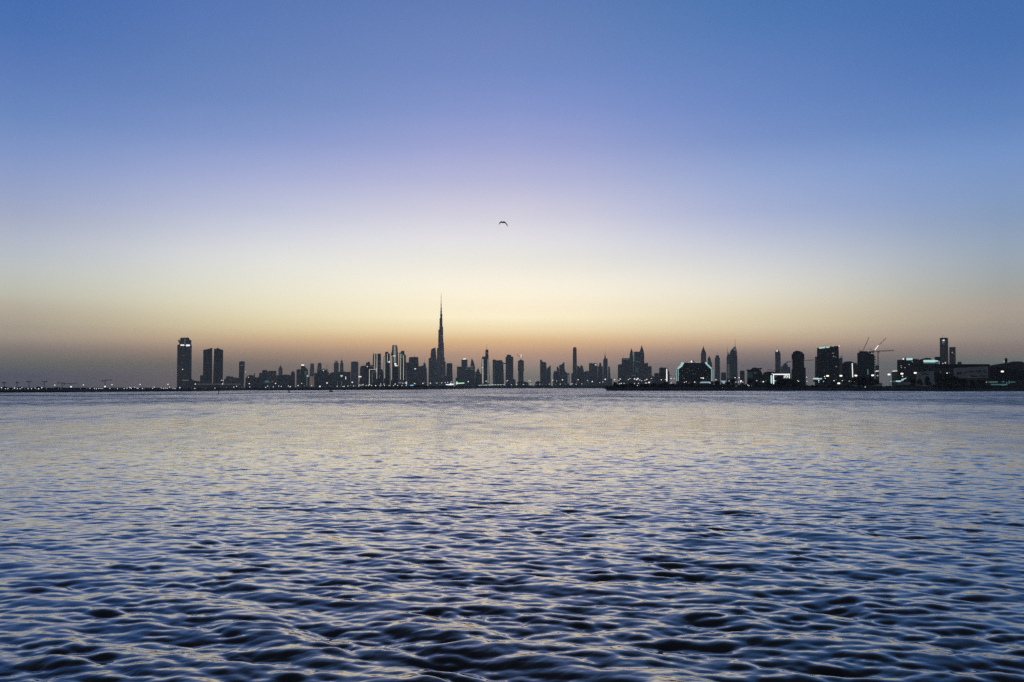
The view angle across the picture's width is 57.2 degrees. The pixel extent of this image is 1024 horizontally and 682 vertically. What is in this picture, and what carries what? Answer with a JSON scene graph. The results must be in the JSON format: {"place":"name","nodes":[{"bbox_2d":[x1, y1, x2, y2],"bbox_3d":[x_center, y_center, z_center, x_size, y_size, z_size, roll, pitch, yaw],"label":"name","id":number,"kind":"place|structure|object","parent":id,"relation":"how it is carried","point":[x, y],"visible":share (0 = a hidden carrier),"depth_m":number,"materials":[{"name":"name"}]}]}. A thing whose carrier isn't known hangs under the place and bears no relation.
{"place":"outdoors","nodes":[
{"label":"outdoors","id":0,"kind":"place"},
{"bbox_2d":[0,388,1023,681],"bbox_3d":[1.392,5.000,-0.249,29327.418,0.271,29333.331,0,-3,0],"label":"water","id":1,"kind":"structure","parent":0,"point":[538,534],"depth_m":31.55,"materials":[{"name":"blue liquid"}]},
{"bbox_2d":[3,391,361,395],"bbox_3d":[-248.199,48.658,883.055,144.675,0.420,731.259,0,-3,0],"label":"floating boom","id":2,"kind":"object","parent":1,"relation":"on","point":[154,394],"visible":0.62,"depth_m":656.18,"materials":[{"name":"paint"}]},
{"bbox_2d":[0,386,1023,392],"bbox_3d":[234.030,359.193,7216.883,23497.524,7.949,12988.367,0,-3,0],"label":"land","id":3,"kind":"structure","parent":0,"point":[1009,388],"depth_m":1402.64,"materials":[{"name":"soil"}]},
{"bbox_2d":[177,337,191,387],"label":"skyscraper","id":4,"kind":"structure","parent":3,"relation":"on","point":[184,360],"depth_m":5160.15,"materials":[{"name":"concrete"}]},
{"bbox_2d":[188,379,199,387],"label":"podium block","id":5,"kind":"structure","parent":3,"relation":"on","point":[192,382],"depth_m":4972.69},
{"bbox_2d":[203,348,211,383],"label":"twin tower","id":6,"kind":"structure","parent":3,"relation":"on","point":[207,365],"depth_m":5159.54,"materials":[{"name":"grey glass"}]},
{"bbox_2d":[192,383,242,387],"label":"podium block","id":7,"kind":"structure","parent":3,"relation":"on","point":[219,385],"depth_m":4796.02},
{"bbox_2d":[213,348,222,382],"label":"twin tower","id":8,"kind":"structure","parent":3,"relation":"on","point":[218,367],"depth_m":5171.44,"materials":[{"name":"grey glass"}]},
{"bbox_2d":[224,376,238,382],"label":"apartment block","id":9,"kind":"structure","parent":3,"relation":"on","point":[228,379],"depth_m":5156.11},
{"bbox_2d":[0,386,475,389],"bbox_3d":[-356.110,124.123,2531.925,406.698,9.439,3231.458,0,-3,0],"label":"shrubs","id":10,"kind":"object","parent":3,"relation":"on","point":[232,388],"visible":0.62,"depth_m":1211.04,"materials":[{"name":"black plant"}]},
{"bbox_2d":[239,361,244,387],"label":"office tower","id":11,"kind":"structure","parent":3,"relation":"on","point":[241,370],"depth_m":5996.88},
{"bbox_2d":[245,373,259,387],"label":"apartment block","id":12,"kind":"structure","parent":3,"relation":"on","point":[253,381],"depth_m":5275.31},
{"bbox_2d":[262,370,266,387],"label":"apartment block","id":13,"kind":"structure","parent":3,"relation":"on","point":[264,377],"depth_m":5635.00,"materials":[{"name":"grey concrete"}]},
{"bbox_2d":[265,371,276,387],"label":"apartment block","id":14,"kind":"structure","parent":3,"relation":"on","point":[271,381],"depth_m":5155.55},
{"bbox_2d":[278,364,282,374],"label":"spire tower","id":15,"kind":"structure","parent":3,"relation":"on","point":[280,370],"depth_m":8880.37,"materials":[{"name":"concrete"}]},
{"bbox_2d":[277,374,290,387],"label":"office block","id":16,"kind":"structure","parent":3,"relation":"on","point":[284,381],"depth_m":5515.47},
{"bbox_2d":[291,371,294,387],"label":"office block","id":17,"kind":"structure","parent":3,"relation":"on","point":[292,379],"depth_m":6235.78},
{"bbox_2d":[296,369,300,386],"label":"apartment block","id":18,"kind":"structure","parent":3,"relation":"on","point":[298,376],"depth_m":6240.08,"materials":[{"name":"concrete"}]},
{"bbox_2d":[301,364,307,386],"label":"slant tower","id":19,"kind":"structure","parent":3,"relation":"on","point":[304,371],"depth_m":5875.29,"materials":[{"name":"grey glass"}]},
{"bbox_2d":[309,375,313,386],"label":"office block","id":20,"kind":"structure","parent":3,"relation":"on","point":[311,379],"depth_m":4914.98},
{"bbox_2d":[310,363,313,374],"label":"tapered tower","id":21,"kind":"structure","parent":3,"relation":"on","point":[311,368],"depth_m":9117.19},
{"bbox_2d":[314,373,317,386],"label":"apartment block","id":22,"kind":"structure","parent":3,"relation":"on","point":[315,379],"depth_m":5638.31,"materials":[{"name":"concrete"}]},
{"bbox_2d":[318,369,329,386],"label":"unfinished block","id":23,"kind":"structure","parent":3,"relation":"on","point":[323,378],"depth_m":5635.55,"materials":[{"name":"grey metal"}]},
{"bbox_2d":[330,372,333,386],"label":"office block","id":24,"kind":"structure","parent":3,"relation":"on","point":[332,379],"depth_m":5515.57,"materials":[{"name":"concrete"}]},
{"bbox_2d":[334,361,338,372],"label":"office tower","id":25,"kind":"structure","parent":3,"relation":"on","point":[336,366],"depth_m":8879.05,"materials":[{"name":"concrete"}]},
{"bbox_2d":[334,371,344,386],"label":"office block","id":26,"kind":"structure","parent":3,"relation":"on","point":[338,379],"depth_m":5395.02,"materials":[{"name":"grey glass"}]},
{"bbox_2d":[344,372,350,386],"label":"office block","id":27,"kind":"structure","parent":3,"relation":"on","point":[347,379],"depth_m":5276.05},
{"bbox_2d":[351,361,357,386],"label":"office tower","id":28,"kind":"structure","parent":3,"relation":"on","point":[354,372],"depth_m":8395.44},
{"bbox_2d":[359,366,365,386],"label":"office block","id":29,"kind":"structure","parent":3,"relation":"on","point":[362,380],"depth_m":5516.98,"materials":[{"name":"grey glass"}]},
{"bbox_2d":[366,362,372,386],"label":"office tower","id":30,"kind":"structure","parent":3,"relation":"on","point":[368,366],"depth_m":5756.34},
{"bbox_2d":[369,369,375,386],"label":"office block","id":31,"kind":"structure","parent":3,"relation":"on","point":[372,377],"depth_m":5635.83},
{"bbox_2d":[373,353,380,386],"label":"banded tower","id":32,"kind":"structure","parent":3,"relation":"on","point":[376,361],"depth_m":6000.05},
{"bbox_2d":[377,369,382,386],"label":"office block","id":33,"kind":"structure","parent":3,"relation":"on","point":[379,377],"depth_m":5635.75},
{"bbox_2d":[384,352,390,386],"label":"banded tower","id":34,"kind":"structure","parent":3,"relation":"on","point":[387,358],"depth_m":6058.46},
{"bbox_2d":[390,345,397,385],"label":"banded tower","id":35,"kind":"structure","parent":3,"relation":"on","point":[394,356],"depth_m":6001.68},
{"bbox_2d":[392,365,398,385],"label":"office block","id":36,"kind":"structure","parent":3,"relation":"on","point":[395,374],"depth_m":5756.45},
{"bbox_2d":[399,351,405,380],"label":"banded tower","id":37,"kind":"structure","parent":3,"relation":"on","point":[402,365],"depth_m":6059.03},
{"bbox_2d":[398,380,406,385],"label":"pavilion","id":38,"kind":"structure","parent":3,"relation":"on","point":[402,382],"depth_m":5275.01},
{"bbox_2d":[406,362,408,385],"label":"office block","id":39,"kind":"structure","parent":3,"relation":"on","point":[407,366],"depth_m":6718.81,"materials":[{"name":"concrete"}]},
{"bbox_2d":[408,357,418,385],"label":"office tower","id":40,"kind":"structure","parent":3,"relation":"on","point":[413,371],"depth_m":6717.38,"materials":[{"name":"grey glass"}]},
{"bbox_2d":[418,361,426,386],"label":"office block","id":41,"kind":"structure","parent":3,"relation":"on","point":[422,374],"depth_m":6715.99,"materials":[{"name":"grey metal"}]},
{"bbox_2d":[428,348,436,386],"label":"hotel tower","id":42,"kind":"structure","parent":3,"relation":"on","point":[432,377],"depth_m":7558.03,"materials":[{"name":"concrete"}]},
{"bbox_2d":[437,308,445,385],"bbox_3d":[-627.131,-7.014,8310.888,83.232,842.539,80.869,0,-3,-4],"label":"skyscraper","id":43,"kind":"structure","parent":3,"relation":"on","point":[441,368],"depth_m":8301.83,"materials":[{"name":"glass"}]},
{"bbox_2d":[445,363,452,386],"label":"office block","id":44,"kind":"structure","parent":3,"relation":"on","point":[449,376],"depth_m":7196.33,"materials":[{"name":"grey glass"}]},
{"bbox_2d":[461,358,467,366],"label":"office tower","id":45,"kind":"structure","parent":3,"relation":"on","point":[464,362],"depth_m":7320.28,"materials":[{"name":"grey glass"}]},
{"bbox_2d":[455,366,474,386],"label":"office block","id":46,"kind":"structure","parent":3,"relation":"on","point":[465,375],"depth_m":7135.93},
{"bbox_2d":[475,369,480,385],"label":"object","id":47,"kind":"structure","parent":3,"relation":"on","point":[477,378],"depth_m":7434.39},
{"bbox_2d":[481,350,489,385],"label":"banded tower","id":48,"kind":"structure","parent":3,"relation":"on","point":[485,370],"depth_m":7137.40,"materials":[{"name":"grey metal"}]},
{"bbox_2d":[493,360,503,385],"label":"office tower","id":49,"kind":"structure","parent":3,"relation":"on","point":[498,372],"depth_m":7196.69,"materials":[{"name":"grey glass"}]},
{"bbox_2d":[506,355,512,385],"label":"office tower","id":50,"kind":"structure","parent":3,"relation":"on","point":[509,368],"depth_m":7197.60,"materials":[{"name":"grey glass"}]},
{"bbox_2d":[518,360,523,381],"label":"unfinished tower","id":51,"kind":"structure","parent":3,"relation":"on","point":[520,370],"depth_m":7197.51,"materials":[{"name":"grey metal"}]},
{"bbox_2d":[517,381,528,385],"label":"shore block","id":52,"kind":"structure","parent":3,"relation":"on","point":[522,383],"depth_m":7072.78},
{"bbox_2d":[476,385,609,387],"bbox_3d":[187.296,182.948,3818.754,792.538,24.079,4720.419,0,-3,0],"label":"woodland","id":53,"kind":"object","parent":3,"relation":"on","point":[553,386],"visible":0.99,"depth_m":6102.96,"materials":[{"name":"black plant"}]},
{"bbox_2d":[540,360,546,385],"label":"wedge tower","id":54,"kind":"structure","parent":3,"relation":"on","point":[543,373],"depth_m":7196.49,"materials":[{"name":"grey glass"}]},
{"bbox_2d":[547,366,550,384],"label":"wedge tower","id":55,"kind":"structure","parent":3,"relation":"on","point":[548,375],"depth_m":7207.56,"materials":[{"name":"grey glass"}]},
{"bbox_2d":[553,371,556,385],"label":"office block","id":56,"kind":"structure","parent":3,"relation":"on","point":[555,378],"depth_m":7194.38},
{"bbox_2d":[559,362,566,385],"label":"office tower","id":57,"kind":"structure","parent":3,"relation":"on","point":[562,374],"depth_m":7195.71,"materials":[{"name":"grey glass"}]},
{"bbox_2d":[573,347,576,385],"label":"office tower","id":58,"kind":"structure","parent":3,"relation":"on","point":[575,366],"depth_m":7559.02,"materials":[{"name":"concrete"}]},
{"bbox_2d":[577,366,579,384],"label":"office block","id":59,"kind":"structure","parent":3,"relation":"on","point":[578,374],"depth_m":7315.79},
{"bbox_2d":[580,365,583,385],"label":"office block","id":60,"kind":"structure","parent":3,"relation":"on","point":[581,376],"depth_m":7255.61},
{"bbox_2d":[584,371,588,385],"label":"apartment block","id":61,"kind":"structure","parent":3,"relation":"on","point":[586,376],"depth_m":7194.73,"materials":[{"name":"concrete"}]},
{"bbox_2d":[589,363,597,385],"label":"office block","id":62,"kind":"structure","parent":3,"relation":"on","point":[593,372],"depth_m":7196.05,"materials":[{"name":"grey glass"}]},
{"bbox_2d":[598,363,602,385],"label":"office block","id":63,"kind":"structure","parent":3,"relation":"on","point":[600,373],"depth_m":7255.84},
{"bbox_2d":[603,356,607,385],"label":"spire tower","id":64,"kind":"structure","parent":3,"relation":"on","point":[605,369],"depth_m":7197.16,"materials":[{"name":"concrete"}]},
{"bbox_2d":[608,367,612,385],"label":"office block","id":65,"kind":"structure","parent":3,"relation":"on","point":[610,381],"depth_m":7194.73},
{"bbox_2d":[618,364,621,384],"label":"office block","id":66,"kind":"structure","parent":3,"relation":"on","point":[619,373],"depth_m":6236.65,"materials":[{"name":"grey glass"}]},
{"bbox_2d":[622,358,629,383],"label":"office block","id":67,"kind":"structure","parent":3,"relation":"on","point":[625,365],"depth_m":6298.77,"materials":[{"name":"grey glass"}]},
{"bbox_2d":[629,348,632,372],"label":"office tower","id":68,"kind":"structure","parent":3,"relation":"on","point":[631,363],"depth_m":6240.65,"materials":[{"name":"concrete"}]},
{"bbox_2d":[633,352,639,372],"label":"office tower","id":69,"kind":"structure","parent":3,"relation":"on","point":[636,362],"depth_m":6180.51,"materials":[{"name":"grey glass"}]},
{"bbox_2d":[625,373,653,384],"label":"podium block","id":70,"kind":"structure","parent":3,"relation":"on","point":[642,377],"depth_m":5876.02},
{"bbox_2d":[640,346,643,372],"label":"pyramid tower","id":71,"kind":"structure","parent":3,"relation":"on","point":[641,360],"depth_m":6240.99,"materials":[{"name":"grey metal"}]},
{"bbox_2d":[644,363,647,373],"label":"office block","id":72,"kind":"structure","parent":3,"relation":"on","point":[645,367],"depth_m":6236.73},
{"bbox_2d":[654,373,658,384],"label":"apartment block","id":73,"kind":"structure","parent":3,"relation":"on","point":[656,377],"depth_m":3117.68,"materials":[{"name":"concrete"}]},
{"bbox_2d":[659,367,670,384],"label":"apartment block","id":74,"kind":"structure","parent":3,"relation":"on","point":[664,373],"depth_m":2998.24,"materials":[{"name":"grey glass"}]},
{"bbox_2d":[676,361,713,385],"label":"hotel","id":75,"kind":"structure","parent":3,"relation":"on","point":[690,372],"depth_m":2338.84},
{"bbox_2d":[701,346,705,362],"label":"spire tower","id":76,"kind":"structure","parent":3,"relation":"on","point":[703,356],"depth_m":6242.55,"materials":[{"name":"grey metal"}]},
{"bbox_2d":[715,355,719,380],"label":"office tower","id":77,"kind":"structure","parent":3,"relation":"on","point":[717,368],"depth_m":5998.35,"materials":[{"name":"concrete"}]},
{"bbox_2d":[721,372,725,384],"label":"office block","id":78,"kind":"structure","parent":3,"relation":"on","point":[723,376],"depth_m":5038.70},
{"bbox_2d":[727,350,728,381],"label":"sail tower","id":79,"kind":"structure","parent":3,"relation":"on","point":[727,366],"depth_m":5519.35,"materials":[{"name":"grey metal"}]},
{"bbox_2d":[729,346,737,384],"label":"sail tower","id":80,"kind":"structure","parent":3,"relation":"on","point":[733,371],"depth_m":5399.73,"materials":[{"name":"grey glass"}]},
{"bbox_2d":[740,371,744,384],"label":"apartment block","id":81,"kind":"structure","parent":3,"relation":"on","point":[742,375],"depth_m":3117.36,"materials":[{"name":"concrete"}]},
{"bbox_2d":[746,367,763,384],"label":"grandstand hall","id":82,"kind":"structure","parent":3,"relation":"on","point":[754,374],"depth_m":2278.27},
{"bbox_2d":[763,371,776,384],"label":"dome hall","id":83,"kind":"structure","parent":3,"relation":"on","point":[766,375],"depth_m":2279.93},
{"bbox_2d":[775,349,780,373],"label":"spire tower","id":84,"kind":"structure","parent":3,"relation":"on","point":[777,360],"depth_m":5160.23,"materials":[{"name":"metal"}]},
{"bbox_2d":[770,373,790,385],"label":"showroom","id":85,"kind":"structure","parent":3,"relation":"on","point":[774,378],"depth_m":1776.07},
{"bbox_2d":[781,363,789,373],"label":"dome tower","id":86,"kind":"structure","parent":3,"relation":"on","point":[785,368],"depth_m":5400.01,"materials":[{"name":"concrete"}]},
{"bbox_2d":[788,379,796,386],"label":"tree","id":87,"kind":"object","parent":3,"relation":"on","point":[792,382],"visible":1,"depth_m":1427.99,"materials":[{"name":"black plant"}]},
{"bbox_2d":[791,351,805,385],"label":"skyscraper","id":88,"kind":"structure","parent":3,"relation":"on","point":[798,371],"depth_m":2219.46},
{"bbox_2d":[606,383,1023,388],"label":"shrubs","id":89,"kind":"object","parent":3,"relation":"on","point":[787,386],"visible":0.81,"depth_m":1424.85,"materials":[{"name":"black plant"}]},
{"bbox_2d":[815,357,816,385],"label":"annex block","id":90,"kind":"structure","parent":3,"relation":"on","point":[815,369],"depth_m":2339.18,"materials":[{"name":"concrete"}]},
{"bbox_2d":[817,346,839,385],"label":"skyscraper","id":91,"kind":"structure","parent":3,"relation":"on","point":[827,360],"depth_m":2159.65,"materials":[{"name":"glass"}]},
{"bbox_2d":[839,356,842,385],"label":"wedge tower","id":92,"kind":"structure","parent":3,"relation":"on","point":[840,368],"depth_m":3118.86,"materials":[{"name":"grey glass"}]},
{"bbox_2d":[842,361,856,386],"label":"office block","id":93,"kind":"structure","parent":3,"relation":"on","point":[849,370],"depth_m":2219.59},
{"bbox_2d":[855,377,861,385],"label":"tree","id":94,"kind":"object","parent":3,"relation":"on","point":[858,380],"visible":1,"depth_m":1403.14,"materials":[{"name":"black plant"}]},
{"bbox_2d":[860,376,867,385],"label":"tree","id":95,"kind":"object","parent":3,"relation":"on","point":[863,382],"visible":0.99,"depth_m":1401.03,"materials":[{"name":"black plant"}]},
{"bbox_2d":[857,351,875,381],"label":"unfinished tower","id":96,"kind":"structure","parent":3,"relation":"on","point":[865,364],"depth_m":2220.13,"materials":[{"name":"concrete"}]},
{"bbox_2d":[865,376,873,385],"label":"tree","id":97,"kind":"object","parent":3,"relation":"on","point":[870,379],"visible":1,"depth_m":1395.69,"materials":[{"name":"black plant"}]},
{"bbox_2d":[875,365,878,379],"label":"office block","id":98,"kind":"structure","parent":3,"relation":"on","point":[877,372],"depth_m":2099.00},
{"bbox_2d":[869,350,892,364],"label":"tower crane","id":99,"kind":"object","parent":3,"relation":"on","point":[878,354],"visible":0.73,"depth_m":2201.28,"materials":[{"name":"grey metal"}]},
{"bbox_2d":[892,371,896,385],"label":"annex block","id":100,"kind":"structure","parent":3,"relation":"on","point":[894,377],"depth_m":1918.39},
{"bbox_2d":[897,358,918,385],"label":"office block","id":101,"kind":"structure","parent":3,"relation":"on","point":[907,367],"depth_m":1979.71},
{"bbox_2d":[909,378,916,385],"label":"tree","id":102,"kind":"object","parent":3,"relation":"on","point":[911,380],"visible":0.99,"depth_m":1363.09,"materials":[{"name":"black plant"}]},
{"bbox_2d":[897,382,934,385],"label":"sea wall","id":103,"kind":"structure","parent":3,"relation":"on","point":[904,383],"depth_m":1587.99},
{"bbox_2d":[916,371,933,385],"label":"shed","id":104,"kind":"structure","parent":3,"relation":"on","point":[922,376],"depth_m":1702.90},
{"bbox_2d":[925,376,931,385],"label":"tree","id":105,"kind":"object","parent":3,"relation":"on","point":[927,382],"visible":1,"depth_m":1347.86,"materials":[{"name":"black plant"}]},
{"bbox_2d":[919,358,938,371],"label":"office block","id":106,"kind":"structure","parent":3,"relation":"on","point":[927,364],"depth_m":1979.87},
{"bbox_2d":[934,372,941,383],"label":"tree","id":107,"kind":"object","parent":3,"relation":"on","point":[938,376],"visible":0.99,"depth_m":1332.55,"materials":[{"name":"black plant"}]},
{"bbox_2d":[940,338,947,363],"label":"skyscraper","id":108,"kind":"structure","parent":3,"relation":"on","point":[944,349],"depth_m":3361.30,"materials":[{"name":"grey metal"}]},
{"bbox_2d":[948,374,955,384],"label":"tree","id":109,"kind":"object","parent":3,"relation":"on","point":[951,377],"visible":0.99,"depth_m":1325.70,"materials":[{"name":"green plant"}]},
{"bbox_2d":[949,347,955,363],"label":"skyscraper","id":110,"kind":"structure","parent":3,"relation":"on","point":[952,355],"depth_m":3360.71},
{"bbox_2d":[954,376,960,383],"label":"tree","id":111,"kind":"object","parent":3,"relation":"on","point":[957,379],"visible":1,"depth_m":1323.14,"materials":[{"name":"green plant"}]},
{"bbox_2d":[934,364,989,384],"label":"exhibition hall","id":112,"kind":"structure","parent":3,"relation":"on","point":[974,372],"depth_m":1734.04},
{"bbox_2d":[985,380,1016,385],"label":"pier shelter","id":113,"kind":"object","parent":3,"relation":"on","point":[996,381],"visible":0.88,"depth_m":1546.89,"materials":[{"name":"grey metal"}]},
{"bbox_2d":[990,358,1023,385],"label":"exhibition hall","id":114,"kind":"structure","parent":3,"relation":"on","point":[1013,370],"depth_m":1750.61,"materials":[{"name":"grey metal"}]},
{"bbox_2d":[0,0,1023,387],"label":"sky","id":115,"kind":"structure","parent":0,"point":[268,184],"materials":[{"name":"blue"}]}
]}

